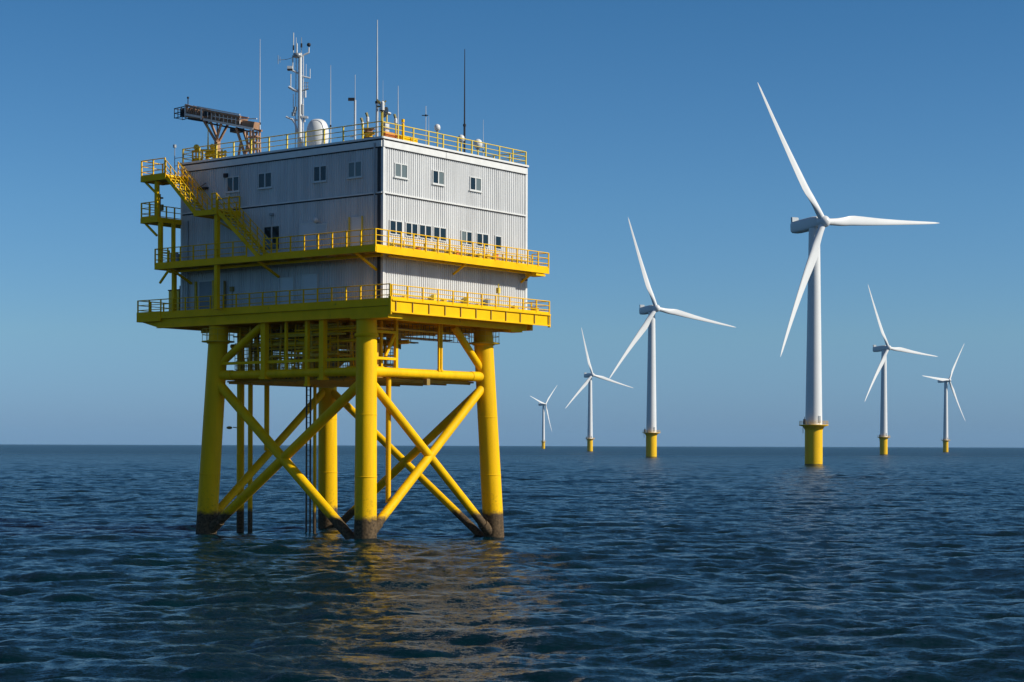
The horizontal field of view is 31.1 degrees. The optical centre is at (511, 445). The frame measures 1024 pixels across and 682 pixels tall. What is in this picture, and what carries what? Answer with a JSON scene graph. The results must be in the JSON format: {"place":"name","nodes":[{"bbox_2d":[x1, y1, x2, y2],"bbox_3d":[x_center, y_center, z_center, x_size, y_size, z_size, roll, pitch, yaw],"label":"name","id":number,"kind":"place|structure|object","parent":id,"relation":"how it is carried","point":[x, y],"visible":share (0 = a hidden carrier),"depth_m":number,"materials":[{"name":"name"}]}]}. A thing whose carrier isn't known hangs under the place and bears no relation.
{"place":"outdoors","nodes":[
{"label":"outdoors","id":0,"kind":"place"},
{"bbox_2d":[168,286,179,310],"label":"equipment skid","id":1,"kind":"object","parent":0,"point":[178,300],"visible":0.13,"depth_m":121.45,"materials":[{"name":"green metal"}]},
{"bbox_2d":[170,253,179,261],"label":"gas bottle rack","id":2,"kind":"object","parent":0,"point":[177,257],"visible":0.16,"depth_m":121.14,"materials":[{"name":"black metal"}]},
{"bbox_2d":[330,66,330,142],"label":"whip antenna","id":3,"kind":"object","parent":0,"point":[330,103],"visible":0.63,"depth_m":116.69,"materials":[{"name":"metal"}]},
{"bbox_2d":[383,107,390,121],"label":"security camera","id":4,"kind":"object","parent":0,"point":[386,113],"visible":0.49,"depth_m":111.80,"materials":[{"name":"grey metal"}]},
{"bbox_2d":[0,444,1023,681],"bbox_3d":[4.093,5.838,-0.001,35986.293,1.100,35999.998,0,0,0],"label":"sea","id":5,"kind":"structure","parent":0,"point":[713,564],"depth_m":83.58,"materials":[{"name":"teal liquid"}]},
{"bbox_2d":[137,119,550,538],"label":"offshore substation","id":6,"kind":"object","parent":5,"relation":"in","point":[319,256],"visible":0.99,"depth_m":115.30,"materials":[{"name":"yellow paint"}]},
{"bbox_2d":[173,144,183,174],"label":"slim post","id":7,"kind":"object","parent":6,"relation":"on","point":[174,146],"visible":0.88,"depth_m":120.88,"materials":[{"name":"grey metal"}]},
{"bbox_2d":[192,144,202,160],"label":"beacon stand","id":8,"kind":"object","parent":6,"relation":"on","point":[196,150],"visible":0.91,"depth_m":120.96,"materials":[{"name":"yellow paint"}]},
{"bbox_2d":[198,280,211,308],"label":"door","id":9,"kind":"structure","parent":6,"relation":"in","point":[204,287],"depth_m":119.22,"materials":[{"name":"metal"}]},
{"bbox_2d":[200,144,214,159],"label":"deck winch","id":10,"kind":"object","parent":6,"relation":"on","point":[210,152],"visible":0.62,"depth_m":120.26,"materials":[{"name":"yellow paint"}]},
{"bbox_2d":[207,130,208,158],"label":"vent pole","id":11,"kind":"object","parent":6,"relation":"on","point":[208,141],"visible":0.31,"depth_m":121.40,"materials":[{"name":"metal"}]},
{"bbox_2d":[174,97,262,158],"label":"davit crane","id":12,"kind":"object","parent":6,"relation":"on","point":[205,116],"visible":0.97,"depth_m":120.79,"materials":[{"name":"black metal"}]},
{"bbox_2d":[214,149,226,157],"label":"valve station","id":13,"kind":"object","parent":6,"relation":"on","point":[222,155],"visible":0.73,"depth_m":119.86,"materials":[{"name":"yellow metal"}]},
{"bbox_2d":[225,176,239,193],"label":"window","id":14,"kind":"structure","parent":6,"relation":"in","point":[233,183],"depth_m":117.69,"materials":[{"name":"grey glass"}]},
{"bbox_2d":[259,89,260,129],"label":"whip antenna","id":15,"kind":"object","parent":6,"relation":"on","point":[259,111],"visible":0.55,"depth_m":120.58,"materials":[{"name":"metal"}]},
{"bbox_2d":[257,172,272,189],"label":"window","id":16,"kind":"structure","parent":6,"relation":"in","point":[264,179],"depth_m":115.95,"materials":[{"name":"grey glass"}]},
{"bbox_2d":[263,225,280,250],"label":"window","id":17,"kind":"structure","parent":6,"relation":"in","point":[270,231],"depth_m":115.58,"materials":[{"name":"black glass"}]},
{"bbox_2d":[281,277,293,303],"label":"door","id":18,"kind":"structure","parent":6,"relation":"in","point":[287,283],"depth_m":114.68,"materials":[{"name":"metal"}]},
{"bbox_2d":[282,33,310,146],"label":"communications mast","id":19,"kind":"object","parent":6,"relation":"on","point":[296,55],"visible":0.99,"depth_m":118.29,"materials":[{"name":"white metal"}]},
{"bbox_2d":[299,222,316,249],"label":"door","id":20,"kind":"structure","parent":6,"relation":"in","point":[310,227],"depth_m":113.59,"materials":[{"name":"metal"}]},
{"bbox_2d":[302,274,317,302],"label":"door","id":21,"kind":"structure","parent":6,"relation":"in","point":[309,281],"depth_m":113.54,"materials":[{"name":"metal"}]},
{"bbox_2d":[306,119,328,145],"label":"radome","id":22,"kind":"object","parent":6,"relation":"on","point":[315,124],"visible":0.57,"depth_m":116.82,"materials":[{"name":"white paint"}]},
{"bbox_2d":[312,165,327,182],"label":"window","id":23,"kind":"structure","parent":6,"relation":"in","point":[319,172],"depth_m":113.01,"materials":[{"name":"grey glass"}]},
{"bbox_2d":[348,98,355,139],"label":"camera pole","id":24,"kind":"object","parent":6,"relation":"on","point":[351,99],"visible":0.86,"depth_m":115.37,"materials":[{"name":"metal"}]},
{"bbox_2d":[346,160,362,179],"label":"window","id":25,"kind":"structure","parent":6,"relation":"in","point":[355,167],"depth_m":111.26,"materials":[{"name":"grey glass"}]},
{"bbox_2d":[350,216,363,245],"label":"door","id":26,"kind":"structure","parent":6,"relation":"in","point":[355,222],"depth_m":111.18,"materials":[{"name":"metal"}]},
{"bbox_2d":[365,112,368,127],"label":"mast light","id":27,"kind":"object","parent":6,"relation":"on","point":[367,117],"visible":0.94,"depth_m":112.30,"materials":[{"name":"white paint"}]},
{"bbox_2d":[364,128,374,137],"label":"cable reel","id":28,"kind":"object","parent":6,"relation":"on","point":[370,131],"visible":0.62,"depth_m":111.68,"materials":[{"name":"metal"}]},
{"bbox_2d":[375,20,378,136],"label":"whip antenna","id":29,"kind":"object","parent":6,"relation":"on","point":[376,103],"visible":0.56,"depth_m":111.58,"materials":[{"name":"metal"}]},
{"bbox_2d":[377,99,385,125],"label":"mast light","id":30,"kind":"object","parent":6,"relation":"on","point":[378,101],"visible":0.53,"depth_m":111.22,"materials":[{"name":"white paint"}]},
{"bbox_2d":[380,101,384,120],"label":"mast light","id":31,"kind":"object","parent":6,"relation":"on","point":[382,106],"visible":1,"depth_m":110.11,"materials":[{"name":"white paint"}]},
{"bbox_2d":[381,122,388,131],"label":"control cabinet","id":32,"kind":"object","parent":6,"relation":"on","point":[385,125],"visible":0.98,"depth_m":110.89,"materials":[{"name":"white metal"}]},
{"bbox_2d":[383,131,396,138],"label":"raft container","id":33,"kind":"object","parent":6,"relation":"on","point":[389,135],"visible":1,"depth_m":110.74,"materials":[{"name":"orange plastic"}]},
{"bbox_2d":[393,114,396,132],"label":"mast light","id":34,"kind":"object","parent":6,"relation":"on","point":[395,118],"visible":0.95,"depth_m":112.24,"materials":[{"name":"white paint"}]},
{"bbox_2d":[389,220,402,235],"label":"window","id":35,"kind":"structure","parent":6,"relation":"in","point":[394,225],"depth_m":110.85,"materials":[{"name":"black glass"}]},
{"bbox_2d":[393,163,408,179],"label":"window","id":36,"kind":"structure","parent":6,"relation":"in","point":[400,170],"depth_m":111.21,"materials":[{"name":"grey glass"}]},
{"bbox_2d":[399,136,417,142],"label":"gear locker","id":37,"kind":"object","parent":6,"relation":"on","point":[409,139],"visible":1,"depth_m":112.10,"materials":[{"name":"yellow metal"}]},
{"bbox_2d":[405,222,417,237],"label":"window","id":38,"kind":"structure","parent":6,"relation":"in","point":[409,227],"depth_m":112.00,"materials":[{"name":"black glass"}]},
{"bbox_2d":[422,114,427,143],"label":"wind sensor pole","id":39,"kind":"object","parent":6,"relation":"on","point":[425,115],"visible":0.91,"depth_m":116.22,"materials":[{"name":"metal"}]},
{"bbox_2d":[419,224,431,239],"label":"window","id":40,"kind":"structure","parent":6,"relation":"in","point":[423,229],"depth_m":113.01,"materials":[{"name":"black glass"}]},
{"bbox_2d":[434,124,439,146],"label":"dome antenna","id":41,"kind":"object","parent":6,"relation":"on","point":[437,127],"visible":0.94,"depth_m":117.03,"materials":[{"name":"white paint"}]},
{"bbox_2d":[431,170,445,186],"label":"window","id":42,"kind":"structure","parent":6,"relation":"in","point":[437,176],"depth_m":113.97,"materials":[{"name":"grey glass"}]},
{"bbox_2d":[433,226,446,241],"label":"window","id":43,"kind":"structure","parent":6,"relation":"in","point":[437,231],"depth_m":114.21,"materials":[{"name":"black glass"}]},
{"bbox_2d":[458,135,464,151],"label":"dome antenna","id":44,"kind":"object","parent":6,"relation":"on","point":[460,140],"visible":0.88,"depth_m":118.44,"materials":[{"name":"white paint"}]},
{"bbox_2d":[463,49,465,151],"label":"whip antenna","id":45,"kind":"object","parent":6,"relation":"on","point":[464,132],"visible":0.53,"depth_m":119.26,"materials":[{"name":"black metal"}]},
{"bbox_2d":[460,230,471,245],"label":"window","id":46,"kind":"structure","parent":6,"relation":"in","point":[464,235],"depth_m":116.17,"materials":[{"name":"grey glass"}]},
{"bbox_2d":[468,176,482,192],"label":"window","id":47,"kind":"structure","parent":6,"relation":"in","point":[475,183],"depth_m":116.88,"materials":[{"name":"grey glass"}]},
{"bbox_2d":[473,139,482,154],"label":"dome antenna","id":48,"kind":"object","parent":6,"relation":"on","point":[477,144],"visible":0.76,"depth_m":119.58,"materials":[{"name":"white paint"}]},
{"bbox_2d":[476,233,488,247],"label":"window","id":49,"kind":"structure","parent":6,"relation":"in","point":[480,237],"depth_m":117.46,"materials":[{"name":"black glass"}]},
{"bbox_2d":[495,235,501,249],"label":"window","id":50,"kind":"structure","parent":6,"relation":"in","point":[498,239],"depth_m":118.81,"materials":[{"name":"black glass"}]},
{"bbox_2d":[531,386,556,448],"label":"wind turbine","id":51,"kind":"object","parent":5,"relation":"in","point":[542,404],"visible":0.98,"depth_m":3098.28,"materials":[{"name":"white paint"}]},
{"bbox_2d":[566,328,632,450],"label":"wind turbine","id":52,"kind":"object","parent":5,"relation":"in","point":[589,437],"visible":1,"depth_m":1802.94,"materials":[{"name":"white paint"}]},
{"bbox_2d":[609,218,733,456],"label":"wind turbine","id":53,"kind":"object","parent":5,"relation":"in","point":[650,431],"visible":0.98,"depth_m":928.93,"materials":[{"name":"white paint"}]},
{"bbox_2d":[757,82,937,464],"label":"wind turbine","id":54,"kind":"object","parent":5,"relation":"in","point":[814,227],"visible":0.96,"depth_m":568.91,"materials":[{"name":"white paint"}]},
{"bbox_2d":[865,286,937,454],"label":"wind turbine","id":55,"kind":"object","parent":5,"relation":"in","point":[882,367],"visible":0.99,"depth_m":1292.97,"materials":[{"name":"white paint"}]},
{"bbox_2d":[924,345,965,451],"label":"wind turbine","id":56,"kind":"object","parent":5,"relation":"in","point":[945,381],"visible":0.98,"depth_m":1918.19,"materials":[{"name":"white paint"}]},
{"bbox_2d":[0,0,1023,447],"label":"sky","id":57,"kind":"structure","parent":0,"point":[654,114],"materials":[{"name":"blue"}]}
]}

